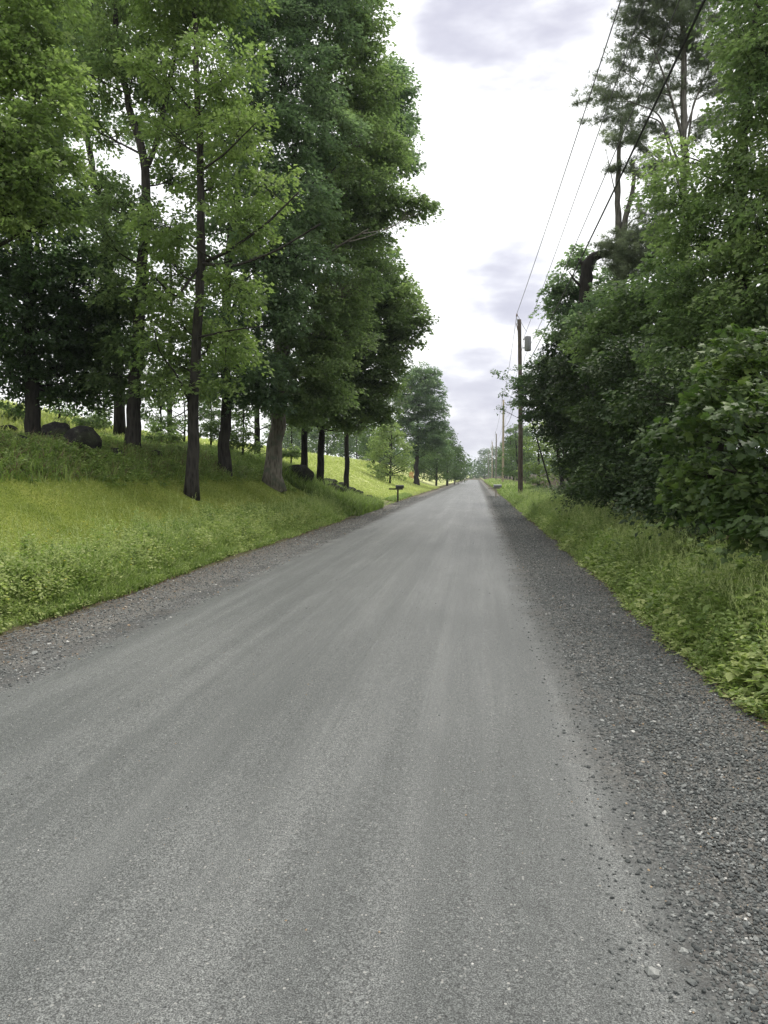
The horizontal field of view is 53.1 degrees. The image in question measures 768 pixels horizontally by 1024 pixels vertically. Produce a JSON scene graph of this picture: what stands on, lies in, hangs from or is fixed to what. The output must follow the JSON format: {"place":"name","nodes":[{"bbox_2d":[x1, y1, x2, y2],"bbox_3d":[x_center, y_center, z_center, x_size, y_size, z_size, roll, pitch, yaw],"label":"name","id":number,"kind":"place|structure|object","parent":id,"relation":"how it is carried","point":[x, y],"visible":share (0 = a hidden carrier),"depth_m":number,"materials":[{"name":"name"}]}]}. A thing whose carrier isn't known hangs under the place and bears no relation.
{"place":"outdoors","nodes":[
{"label":"outdoors","id":0,"kind":"place"},
{"bbox_2d":[0,414,766,706],"bbox_3d":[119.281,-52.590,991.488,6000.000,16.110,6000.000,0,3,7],"label":"ground","id":1,"kind":"structure","parent":0,"point":[442,484],"depth_m":14.67,"materials":[{"name":"green plant"}]},
{"bbox_2d":[0,425,17,429],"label":"stone","id":2,"kind":"object","parent":1,"relation":"on","point":[10,427],"visible":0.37,"depth_m":23.36,"materials":[{"name":"grey stone"}]},
{"bbox_2d":[0,401,24,421],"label":"shrub","id":3,"kind":"object","parent":1,"relation":"on","point":[10,412],"visible":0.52,"depth_m":26.49,"materials":[{"name":"green plant"}]},
{"bbox_2d":[0,0,103,254],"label":"maple tree","id":4,"kind":"object","parent":1,"relation":"on","point":[31,65],"visible":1,"depth_m":14.01,"materials":[{"name":"green plant"}]},
{"bbox_2d":[40,421,70,439],"bbox_3d":[-7.913,-1.872,18.643,0.812,0.644,0.882,-2,3,-31],"label":"boulder","id":5,"kind":"object","parent":1,"relation":"on","point":[58,427],"visible":0.38,"depth_m":18.34,"materials":[{"name":"stone"}]},
{"bbox_2d":[40,360,82,424],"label":"sapling","id":6,"kind":"object","parent":1,"relation":"on","point":[63,412],"visible":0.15,"depth_m":30.61,"materials":[{"name":"green plant"}]},
{"bbox_2d":[0,36,147,436],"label":"maple tree","id":7,"kind":"object","parent":1,"relation":"on","point":[27,279],"visible":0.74,"depth_m":20.85,"materials":[{"name":"green plant"}]},
{"bbox_2d":[63,425,101,450],"bbox_3d":[-6.939,-1.658,17.724,0.878,0.664,0.978,0,3,7],"label":"boulder","id":8,"kind":"object","parent":1,"relation":"on","point":[87,436],"visible":0.53,"depth_m":17.39,"materials":[{"name":"stone"}]},
{"bbox_2d":[0,1,168,435],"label":"maple tree","id":9,"kind":"object","parent":1,"relation":"on","point":[119,423],"visible":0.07,"depth_m":29.08,"materials":[{"name":"green plant"}]},
{"bbox_2d":[71,410,112,430],"bbox_3d":[-10.772,-3.247,28.427,1.476,1.143,1.543,-2,3,-31],"label":"shrub","id":10,"kind":"object","parent":1,"relation":"on","point":[96,422],"visible":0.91,"depth_m":28.24,"materials":[{"name":"green plant"}]},
{"bbox_2d":[82,390,126,430],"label":"sapling","id":11,"kind":"object","parent":1,"relation":"on","point":[109,410],"visible":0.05,"depth_m":31.42,"materials":[{"name":"green plant"}]},
{"bbox_2d":[111,448,124,455],"bbox_3d":[-6.616,-1.455,18.791,0.530,0.235,0.532,-1,3,-17],"label":"stone","id":12,"kind":"object","parent":1,"relation":"on","point":[117,451],"visible":0.25,"depth_m":18.68,"materials":[{"name":"grey stone"}]},
{"bbox_2d":[38,0,219,448],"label":"maple tree","id":13,"kind":"object","parent":1,"relation":"on","point":[101,64],"visible":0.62,"depth_m":21.13,"materials":[{"name":"green plant"}]},
{"bbox_2d":[0,428,288,486],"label":"bushes","id":14,"kind":"object","parent":1,"relation":"on","point":[252,462],"visible":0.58,"depth_m":17.47,"materials":[{"name":"green plant"}]},
{"bbox_2d":[149,450,162,457],"bbox_3d":[-6.445,-1.625,21.495,0.464,0.230,0.507,0,3,7],"label":"stone","id":15,"kind":"object","parent":1,"relation":"on","point":[158,452],"visible":0.25,"depth_m":21.37,"materials":[{"name":"grey stone"}]},
{"bbox_2d":[140,355,187,432],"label":"sapling","id":16,"kind":"object","parent":1,"relation":"on","point":[169,420],"visible":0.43,"depth_m":29.64,"materials":[{"name":"green plant"}]},
{"bbox_2d":[141,422,186,445],"bbox_3d":[-7.653,-2.598,27.024,1.770,1.131,1.446,2,4,43],"label":"shrub","id":17,"kind":"object","parent":1,"relation":"on","point":[157,434],"visible":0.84,"depth_m":26.89,"materials":[{"name":"green plant"}]},
{"bbox_2d":[21,503,309,578],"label":"buttercups","id":18,"kind":"object","parent":1,"relation":"on","point":[154,536],"visible":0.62,"depth_m":11.77,"materials":[{"name":"yellow plant"}]},
{"bbox_2d":[125,219,217,435],"bbox_3d":[-10.746,-8.864,39.095,5.777,11.702,3.714,0,3,7],"label":"spruce tree","id":19,"kind":"object","parent":1,"relation":"on","point":[168,410],"visible":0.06,"depth_m":39.24,"materials":[{"name":"green plant"}]},
{"bbox_2d":[17,433,341,491],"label":"bank ferns","id":20,"kind":"object","parent":1,"relation":"on","point":[106,452],"visible":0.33,"depth_m":17.60,"materials":[{"name":"green plant"}]},
{"bbox_2d":[144,366,220,440],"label":"sapling","id":21,"kind":"object","parent":1,"relation":"on","point":[215,412],"visible":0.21,"depth_m":34.19,"materials":[{"name":"green plant"}]},
{"bbox_2d":[0,400,384,466],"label":"field grass","id":22,"kind":"structure","parent":1,"relation":"on","point":[19,423],"depth_m":31.91,"materials":[{"name":"green plant"}]},
{"bbox_2d":[187,417,220,446],"bbox_3d":[-6.954,-3.050,30.882,1.675,1.564,1.528,1,3,25],"label":"shrub","id":23,"kind":"object","parent":1,"relation":"on","point":[206,428],"visible":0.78,"depth_m":30.69,"materials":[{"name":"green plant"}]},
{"bbox_2d":[113,0,319,500],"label":"maple tree","id":24,"kind":"object","parent":1,"relation":"on","point":[186,13],"visible":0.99,"depth_m":18.69,"materials":[{"name":"green plant"}]},
{"bbox_2d":[0,446,439,562],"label":"lawn grass","id":25,"kind":"structure","parent":1,"relation":"on","point":[371,489],"depth_m":16.40,"materials":[{"name":"green plant"}]},
{"bbox_2d":[182,365,257,444],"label":"sapling","id":26,"kind":"object","parent":1,"relation":"on","point":[200,419],"visible":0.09,"depth_m":34.46,"materials":[{"name":"green plant"}]},
{"bbox_2d":[217,376,257,455],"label":"sapling","id":27,"kind":"object","parent":1,"relation":"on","point":[241,416],"visible":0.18,"depth_m":32.00,"materials":[{"name":"green plant"}]},
{"bbox_2d":[202,187,291,453],"bbox_3d":[-6.090,-8.820,36.754,5.892,14.128,4.207,0,3,7],"label":"spruce tree","id":28,"kind":"object","parent":1,"relation":"on","point":[257,429],"visible":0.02,"depth_m":36.73,"materials":[{"name":"green plant"}]},
{"bbox_2d":[229,425,266,457],"bbox_3d":[-5.772,-2.710,30.712,1.723,1.517,1.816,2,3,35],"label":"shrub","id":29,"kind":"object","parent":1,"relation":"on","point":[235,439],"visible":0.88,"depth_m":30.68,"materials":[{"name":"green plant"}]},
{"bbox_2d":[147,0,382,475],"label":"maple tree","id":30,"kind":"object","parent":1,"relation":"on","point":[296,127],"visible":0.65,"depth_m":23.53,"materials":[{"name":"green plant"}]},
{"bbox_2d":[260,415,287,447],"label":"roadside tree","id":31,"kind":"object","parent":1,"relation":"on","point":[266,433],"visible":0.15,"depth_m":180.72,"materials":[{"name":"green plant"}]},
{"bbox_2d":[267,424,300,449],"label":"roadside tree","id":32,"kind":"object","parent":1,"relation":"on","point":[285,444],"visible":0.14,"depth_m":169.15,"materials":[{"name":"green plant"}]},
{"bbox_2d":[268,417,311,461],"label":"sapling","id":33,"kind":"object","parent":1,"relation":"on","point":[295,430],"visible":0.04,"depth_m":38.18,"materials":[{"name":"green plant"}]},
{"bbox_2d":[282,443,300,462],"bbox_3d":[-4.182,-2.393,34.718,1.452,1.530,1.241,-1,3,-16],"label":"shrub","id":34,"kind":"object","parent":1,"relation":"on","point":[290,453],"visible":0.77,"depth_m":34.54,"materials":[{"name":"green plant"}]},
{"bbox_2d":[286,464,313,483],"bbox_3d":[-3.616,-1.556,32.155,1.411,0.869,1.888,0,3,-3],"label":"boulder","id":35,"kind":"object","parent":1,"relation":"on","point":[299,470],"visible":0.36,"depth_m":31.50,"materials":[{"name":"stone"}]},
{"bbox_2d":[287,427,316,452],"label":"roadside tree","id":36,"kind":"object","parent":1,"relation":"on","point":[298,441],"visible":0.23,"depth_m":167.32,"materials":[{"name":"green plant"}]},
{"bbox_2d":[238,447,366,503],"bbox_3d":[-3.083,-1.495,35.170,5.591,2.742,7.486,0,3,7],"label":"bank brush","id":37,"kind":"object","parent":1,"relation":"on","point":[262,456],"visible":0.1,"depth_m":32.38,"materials":[{"name":"green plant"}]},
{"bbox_2d":[297,427,341,455],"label":"roadside tree","id":38,"kind":"object","parent":1,"relation":"on","point":[332,453],"visible":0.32,"depth_m":153.06,"materials":[{"name":"green plant"}]},
{"bbox_2d":[310,428,343,454],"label":"roadside tree","id":39,"kind":"object","parent":1,"relation":"on","point":[332,439],"visible":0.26,"depth_m":154.97,"materials":[{"name":"green plant"}]},
{"bbox_2d":[324,478,337,483],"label":"stone","id":40,"kind":"object","parent":1,"relation":"on","point":[334,480],"visible":0.31,"depth_m":46.15,"materials":[{"name":"grey stone"}]},
{"bbox_2d":[328,483,346,491],"bbox_3d":[-2.381,-0.992,34.121,1.479,0.588,1.323,0,3,7],"label":"boulder","id":41,"kind":"object","parent":1,"relation":"on","point":[338,487],"visible":0.23,"depth_m":33.72,"materials":[{"name":"stone"}]},
{"bbox_2d":[233,0,444,491],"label":"old maple tree","id":42,"kind":"object","parent":1,"relation":"on","point":[326,343],"visible":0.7,"depth_m":25.92,"materials":[{"name":"green plant"}]},
{"bbox_2d":[330,428,357,457],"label":"roadside tree","id":43,"kind":"object","parent":1,"relation":"on","point":[341,454],"visible":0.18,"depth_m":170.54,"materials":[{"name":"green plant"}]},
{"bbox_2d":[273,49,427,465],"bbox_3d":[-1.481,-10.419,33.016,6.596,18.623,6.444,0,3,7],"label":"maple tree","id":44,"kind":"object","parent":1,"relation":"on","point":[412,130],"visible":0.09,"depth_m":32.75,"materials":[{"name":"green plant"}]},
{"bbox_2d":[336,421,371,459],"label":"roadside tree","id":45,"kind":"object","parent":1,"relation":"on","point":[352,443],"visible":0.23,"depth_m":165.83,"materials":[{"name":"green plant"}]},
{"bbox_2d":[285,251,439,483],"bbox_3d":[-1.137,-6.252,32.313,7.018,11.139,4.948,0,3,7],"label":"maple tree","id":46,"kind":"object","parent":1,"relation":"on","point":[399,319],"visible":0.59,"depth_m":31.52,"materials":[{"name":"green plant"}]},
{"bbox_2d":[320,263,404,490],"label":"tree","id":47,"kind":"object","parent":1,"relation":"on","point":[347,461],"visible":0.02,"depth_m":42.36,"materials":[{"name":"brown plant"}]},
{"bbox_2d":[353,418,392,463],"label":"roadside tree","id":48,"kind":"object","parent":1,"relation":"on","point":[363,438],"visible":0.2,"depth_m":99.50,"materials":[{"name":"green plant"}]},
{"bbox_2d":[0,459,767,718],"bbox_3d":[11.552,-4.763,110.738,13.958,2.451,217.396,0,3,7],"label":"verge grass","id":49,"kind":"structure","parent":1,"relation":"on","point":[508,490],"depth_m":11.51,"materials":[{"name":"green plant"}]},
{"bbox_2d":[0,488,767,732],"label":"verge weeds","id":50,"kind":"object","parent":1,"relation":"on","point":[753,702],"visible":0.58,"depth_m":8.88,"materials":[{"name":"green plant"}]},
{"bbox_2d":[0,490,767,686],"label":"weed clumps","id":51,"kind":"object","parent":1,"relation":"on","point":[29,571],"visible":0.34,"depth_m":10.64,"materials":[{"name":"green plant"}]},
{"bbox_2d":[0,424,767,837],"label":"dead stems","id":52,"kind":"object","parent":1,"relation":"on","point":[256,548],"visible":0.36,"depth_m":14.64,"materials":[{"name":"plant"}]},
{"bbox_2d":[370,428,402,464],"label":"roadside tree","id":53,"kind":"object","parent":1,"relation":"on","point":[396,450],"visible":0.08,"depth_m":181.03,"materials":[{"name":"green plant"}]},
{"bbox_2d":[363,422,416,482],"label":"young tree","id":54,"kind":"object","parent":1,"relation":"on","point":[388,469],"visible":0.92,"depth_m":71.68,"materials":[{"name":"green plant"}]},
{"bbox_2d":[389,485,403,501],"bbox_3d":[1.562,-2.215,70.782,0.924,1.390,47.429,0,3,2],"label":"mailbox","id":55,"kind":"object","parent":1,"relation":"on","point":[399,487],"visible":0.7,"depth_m":47.18,"materials":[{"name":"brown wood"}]},
{"bbox_2d":[388,361,454,484],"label":"maple tree","id":56,"kind":"object","parent":1,"relation":"on","point":[431,407],"visible":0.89,"depth_m":91.02,"materials":[{"name":"green plant"}]},
{"bbox_2d":[409,443,434,477],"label":"roadside tree","id":57,"kind":"object","parent":1,"relation":"on","point":[419,465],"visible":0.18,"depth_m":134.89,"materials":[{"name":"green plant"}]},
{"bbox_2d":[412,428,457,485],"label":"roadside tree","id":58,"kind":"object","parent":1,"relation":"on","point":[435,464],"visible":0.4,"depth_m":111.05,"materials":[{"name":"green plant"}]},
{"bbox_2d":[427,430,466,485],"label":"roadside tree","id":59,"kind":"object","parent":1,"relation":"on","point":[457,476],"visible":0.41,"depth_m":126.83,"materials":[{"name":"green plant"}]},
{"bbox_2d":[442,447,472,483],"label":"roadside tree","id":60,"kind":"object","parent":1,"relation":"on","point":[464,471],"visible":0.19,"depth_m":148.79,"materials":[{"name":"green plant"}]},
{"bbox_2d":[365,452,562,478],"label":"wood","id":61,"kind":"object","parent":1,"relation":"on","point":[471,474],"visible":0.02,"depth_m":425.79,"materials":[{"name":"green plant"}]},
{"bbox_2d":[472,448,494,478],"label":"roadside tree","id":62,"kind":"object","parent":1,"relation":"on","point":[481,461],"visible":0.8,"depth_m":340.80,"materials":[{"name":"green plant"}]},
{"bbox_2d":[481,447,501,477],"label":"roadside tree","id":63,"kind":"object","parent":1,"relation":"on","point":[484,462],"visible":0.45,"depth_m":296.52,"materials":[{"name":"green plant"}]},
{"bbox_2d":[491,442,492,478],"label":"utility pole","id":64,"kind":"object","parent":1,"relation":"on","point":[492,462],"visible":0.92,"depth_m":212.48,"materials":[{"name":"beige wood"}]},
{"bbox_2d":[488,484,501,497],"bbox_3d":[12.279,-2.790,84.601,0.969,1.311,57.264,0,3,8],"label":"mailbox","id":65,"kind":"object","parent":1,"relation":"on","point":[496,486],"visible":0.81,"depth_m":56.37,"materials":[{"name":"grey metal"}]},
{"bbox_2d":[495,432,496,478],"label":"utility pole","id":66,"kind":"object","parent":1,"relation":"on","point":[496,458],"visible":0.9,"depth_m":157.98,"materials":[{"name":"grey wood"}]},
{"bbox_2d":[491,443,506,477],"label":"roadside tree","id":67,"kind":"object","parent":1,"relation":"on","point":[497,455],"visible":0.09,"depth_m":257.60,"materials":[{"name":"green plant"}]},
{"bbox_2d":[502,400,503,480],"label":"utility pole","id":68,"kind":"object","parent":1,"relation":"on","point":[503,441],"visible":0.76,"depth_m":102.40,"materials":[{"name":"beige wood"}]},
{"bbox_2d":[493,443,512,477],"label":"roadside tree","id":69,"kind":"object","parent":1,"relation":"on","point":[500,449],"visible":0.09,"depth_m":223.21,"materials":[{"name":"green plant"}]},
{"bbox_2d":[494,427,517,481],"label":"roadside tree","id":70,"kind":"object","parent":1,"relation":"on","point":[507,444],"visible":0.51,"depth_m":122.67,"materials":[{"name":"green plant"}]},
{"bbox_2d":[497,451,514,478],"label":"roadside tree","id":71,"kind":"object","parent":1,"relation":"on","point":[500,463],"visible":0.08,"depth_m":194.20,"materials":[{"name":"green plant"}]},
{"bbox_2d":[499,440,527,477],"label":"roadside tree","id":72,"kind":"object","parent":1,"relation":"on","point":[513,458],"visible":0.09,"depth_m":169.38,"materials":[{"name":"green plant"}]},
{"bbox_2d":[499,433,533,479],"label":"roadside tree","id":73,"kind":"object","parent":1,"relation":"on","point":[526,460],"visible":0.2,"depth_m":147.56,"materials":[{"name":"green plant"}]},
{"bbox_2d":[499,424,537,483],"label":"roadside tree","id":74,"kind":"object","parent":1,"relation":"on","point":[526,455],"visible":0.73,"depth_m":90.15,"materials":[{"name":"green plant"}]},
{"bbox_2d":[490,365,552,490],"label":"maple tree","id":75,"kind":"object","parent":1,"relation":"on","point":[510,386],"visible":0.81,"depth_m":46.07,"materials":[{"name":"green plant"}]},
{"bbox_2d":[516,314,530,491],"bbox_3d":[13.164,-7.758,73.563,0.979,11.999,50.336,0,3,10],"label":"utility pole","id":76,"kind":"object","parent":1,"relation":"on","point":[527,343],"visible":0.66,"depth_m":48.97,"materials":[{"name":"brown wood"}]},
{"bbox_2d":[491,0,620,441],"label":"power line","id":77,"kind":"object","parent":76,"relation":"attached to","point":[571,152],"visible":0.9,"depth_m":22.13,"materials":[{"name":"metal"}]},
{"bbox_2d":[493,0,644,445],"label":"power line","id":78,"kind":"object","parent":76,"relation":"attached to","point":[594,142],"visible":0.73,"depth_m":19.29,"materials":[{"name":"metal"}]},
{"bbox_2d":[493,0,679,450],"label":"power line","id":79,"kind":"object","parent":76,"relation":"attached to","point":[619,141],"visible":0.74,"depth_m":16.27,"materials":[{"name":"metal"}]},
{"bbox_2d":[490,0,705,461],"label":"cable","id":80,"kind":"object","parent":76,"relation":"attached to","point":[675,61],"visible":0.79,"depth_m":13.78,"materials":[{"name":"black rubber"}]},
{"bbox_2d":[512,426,542,478],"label":"roadside tree","id":81,"kind":"object","parent":1,"relation":"on","point":[527,431],"visible":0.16,"depth_m":154.91,"materials":[{"name":"green plant"}]},
{"bbox_2d":[508,341,565,493],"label":"maple tree","id":82,"kind":"object","parent":1,"relation":"on","point":[527,416],"visible":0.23,"depth_m":42.91,"materials":[{"name":"green plant"}]},
{"bbox_2d":[516,421,559,488],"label":"roadside tree","id":83,"kind":"object","parent":1,"relation":"on","point":[539,478],"visible":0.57,"depth_m":60.05,"materials":[{"name":"green plant"}]},
{"bbox_2d":[533,420,578,487],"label":"roadside tree","id":84,"kind":"object","parent":1,"relation":"on","point":[562,452],"visible":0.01,"depth_m":54.67,"materials":[{"name":"green plant"}]},
{"bbox_2d":[518,337,602,482],"bbox_3d":[7.504,-3.619,30.475,4.405,6.887,3.791,2,4,42],"label":"shrub","id":85,"kind":"object","parent":1,"relation":"on","point":[558,422],"visible":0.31,"depth_m":30.30,"materials":[{"name":"green plant"}]},
{"bbox_2d":[528,243,634,457],"bbox_3d":[8.176,-5.494,29.652,4.200,10.425,4.966,-1,3,-13],"label":"tree","id":86,"kind":"object","parent":1,"relation":"on","point":[569,309],"visible":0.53,"depth_m":30.18,"materials":[{"name":"plant"}]},
{"bbox_2d":[568,250,612,493],"bbox_3d":[8.071,-4.968,29.031,2.291,9.648,0.714,0,3,10],"label":"bent tree trunk","id":87,"kind":"object","parent":1,"relation":"on","point":[586,277],"visible":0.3,"depth_m":28.73,"materials":[{"name":"brown plant"}]},
{"bbox_2d":[543,306,671,514],"bbox_3d":[6.761,-2.945,22.123,4.328,6.312,4.398,0,3,7],"label":"shrub","id":88,"kind":"object","parent":1,"relation":"on","point":[566,387],"visible":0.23,"depth_m":21.94,"materials":[{"name":"green plant"}]},
{"bbox_2d":[589,120,678,489],"bbox_3d":[9.479,-7.321,28.051,3.969,13.999,2.739,-1,3,-18],"label":"pine tree","id":89,"kind":"object","parent":1,"relation":"on","point":[626,248],"visible":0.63,"depth_m":27.86,"materials":[{"name":"green plant"}]},
{"bbox_2d":[531,472,767,568],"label":"forest undergrowth","id":90,"kind":"object","parent":1,"relation":"on","point":[699,541],"visible":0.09,"depth_m":16.27,"materials":[{"name":"green plant"}]},
{"bbox_2d":[561,329,740,529],"bbox_3d":[5.617,-1.651,15.878,3.890,4.370,3.720,0,3,7],"label":"shrub","id":91,"kind":"object","parent":1,"relation":"on","point":[603,485],"visible":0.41,"depth_m":15.86,"materials":[{"name":"green plant"}]},
{"bbox_2d":[535,199,767,479],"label":"deep wood","id":92,"kind":"object","parent":1,"relation":"on","point":[631,423],"depth_m":91.49,"materials":[{"name":"green plant"}]},
{"bbox_2d":[557,238,752,448],"bbox_3d":[6.545,-3.238,19.040,4.892,6.966,4.218,1,3,26],"label":"maple tree","id":93,"kind":"object","parent":1,"relation":"on","point":[628,313],"visible":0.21,"depth_m":19.07,"materials":[{"name":"green plant"}]},
{"bbox_2d":[566,0,759,286],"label":"pine tree","id":94,"kind":"object","parent":1,"relation":"on","point":[683,17],"visible":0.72,"depth_m":25.52,"materials":[{"name":"green plant"}]},
{"bbox_2d":[594,328,767,542],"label":"shrub","id":95,"kind":"object","parent":1,"relation":"on","point":[648,409],"visible":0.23,"depth_m":11.06,"materials":[{"name":"green plant"}]},
{"bbox_2d":[622,0,767,411],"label":"maple tree","id":96,"kind":"object","parent":1,"relation":"on","point":[738,253],"visible":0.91,"depth_m":13.33,"materials":[{"name":"green plant"}]},
{"bbox_2d":[639,322,767,570],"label":"shrub","id":97,"kind":"object","parent":1,"relation":"on","point":[738,413],"visible":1,"depth_m":7.64,"materials":[{"name":"green plant"}]},
{"bbox_2d":[0,480,767,1023],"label":"road","id":98,"kind":"structure","parent":0,"point":[342,754],"depth_m":3.46,"materials":[{"name":"grey asphalt"}]},
{"bbox_2d":[0,480,767,968],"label":"road shoulder","id":99,"kind":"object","parent":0,"point":[268,558],"visible":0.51,"depth_m":6.16},
{"bbox_2d":[0,496,767,1023],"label":"gravel","id":100,"kind":"structure","parent":99,"relation":"on","point":[506,510],"depth_m":4.56,"materials":[{"name":"grey gravel"}]},
{"bbox_2d":[0,0,767,473],"label":"sky","id":101,"kind":"structure","parent":0,"point":[498,78],"materials":[{"name":"white"}]},
{"bbox_2d":[382,504,406,508],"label":"driveway","id":102,"kind":"structure","parent":0,"point":[388,506],"depth_m":39.88,"materials":[{"name":"grey gravel"}]}
]}

